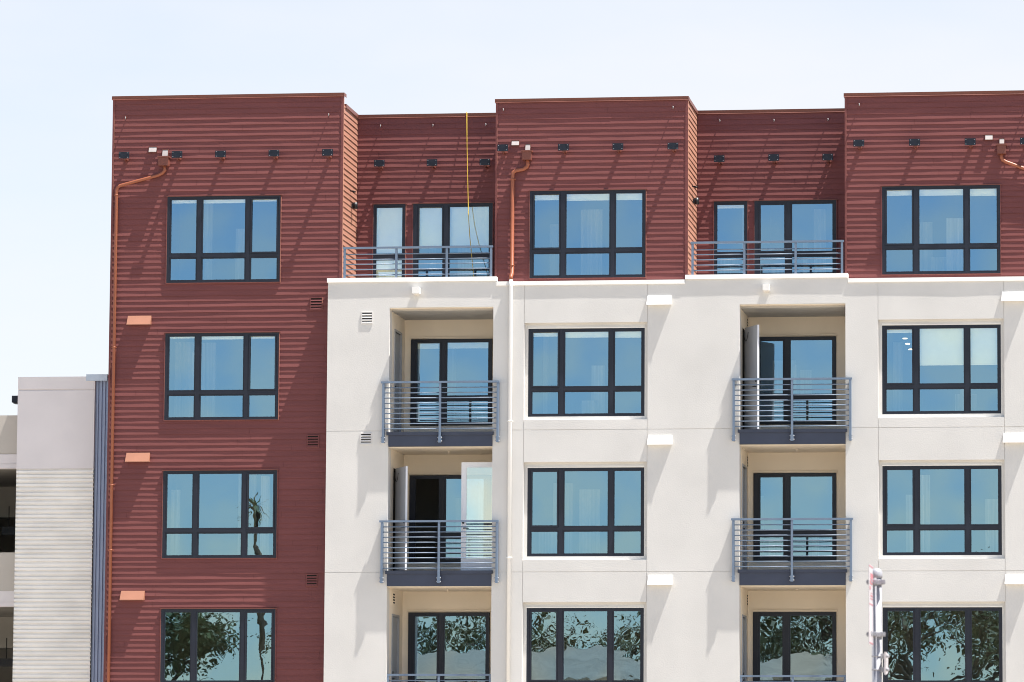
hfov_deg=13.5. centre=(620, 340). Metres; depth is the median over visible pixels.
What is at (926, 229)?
window
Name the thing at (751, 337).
storage door
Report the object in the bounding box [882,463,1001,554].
window
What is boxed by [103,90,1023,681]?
apartment building
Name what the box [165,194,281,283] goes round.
window
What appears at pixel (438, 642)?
glazed balcony door
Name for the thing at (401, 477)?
storage door
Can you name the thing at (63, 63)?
sky
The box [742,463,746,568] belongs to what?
storage door
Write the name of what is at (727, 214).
window
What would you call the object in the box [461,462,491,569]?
entry door
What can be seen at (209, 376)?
window
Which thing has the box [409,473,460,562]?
glazed balcony door
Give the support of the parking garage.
on the ground
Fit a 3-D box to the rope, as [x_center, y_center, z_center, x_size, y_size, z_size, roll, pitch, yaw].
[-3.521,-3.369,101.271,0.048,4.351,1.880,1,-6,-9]
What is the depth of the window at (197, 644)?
102.22 m
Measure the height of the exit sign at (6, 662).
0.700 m
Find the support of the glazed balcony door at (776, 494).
in the apartment building
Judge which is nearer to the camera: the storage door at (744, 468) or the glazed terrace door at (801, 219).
the storage door at (744, 468)
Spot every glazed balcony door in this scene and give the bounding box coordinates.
[408,610,490,681]
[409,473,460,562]
[410,336,492,425]
[753,471,836,560]
[753,610,836,680]
[759,334,836,424]
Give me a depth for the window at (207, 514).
101.50 m
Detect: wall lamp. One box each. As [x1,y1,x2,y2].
[351,202,357,208]
[693,198,698,204]
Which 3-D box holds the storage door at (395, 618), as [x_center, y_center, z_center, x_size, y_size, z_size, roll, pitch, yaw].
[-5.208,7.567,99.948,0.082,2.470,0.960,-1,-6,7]
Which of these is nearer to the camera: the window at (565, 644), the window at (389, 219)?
the window at (565, 644)
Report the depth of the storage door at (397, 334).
100.88 m
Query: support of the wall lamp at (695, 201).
attached to the apartment building
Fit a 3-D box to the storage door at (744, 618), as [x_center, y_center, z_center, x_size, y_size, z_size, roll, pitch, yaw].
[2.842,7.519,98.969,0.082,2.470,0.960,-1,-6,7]
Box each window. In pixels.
[159,608,276,681]
[161,469,278,558]
[163,331,279,420]
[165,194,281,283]
[372,203,429,277]
[526,605,643,681]
[527,465,644,555]
[528,326,644,416]
[529,189,646,278]
[713,200,769,273]
[881,184,1000,274]
[882,322,1000,413]
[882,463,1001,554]
[883,605,1002,681]
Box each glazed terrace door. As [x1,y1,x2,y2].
[412,202,493,276]
[742,199,837,273]
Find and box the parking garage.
[0,374,107,681]
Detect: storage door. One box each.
[391,614,399,681]
[393,329,401,431]
[394,466,407,570]
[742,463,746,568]
[742,614,746,680]
[743,325,758,428]
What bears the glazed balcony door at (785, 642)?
in the apartment building
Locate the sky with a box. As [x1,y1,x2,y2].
[0,0,1023,414]
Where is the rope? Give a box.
[466,112,473,276]
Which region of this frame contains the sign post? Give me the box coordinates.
[866,564,889,681]
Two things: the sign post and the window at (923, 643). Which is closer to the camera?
the sign post
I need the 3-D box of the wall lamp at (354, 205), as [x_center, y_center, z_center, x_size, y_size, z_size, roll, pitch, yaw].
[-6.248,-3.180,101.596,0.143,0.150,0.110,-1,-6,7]
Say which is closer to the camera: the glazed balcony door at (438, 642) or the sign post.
the sign post

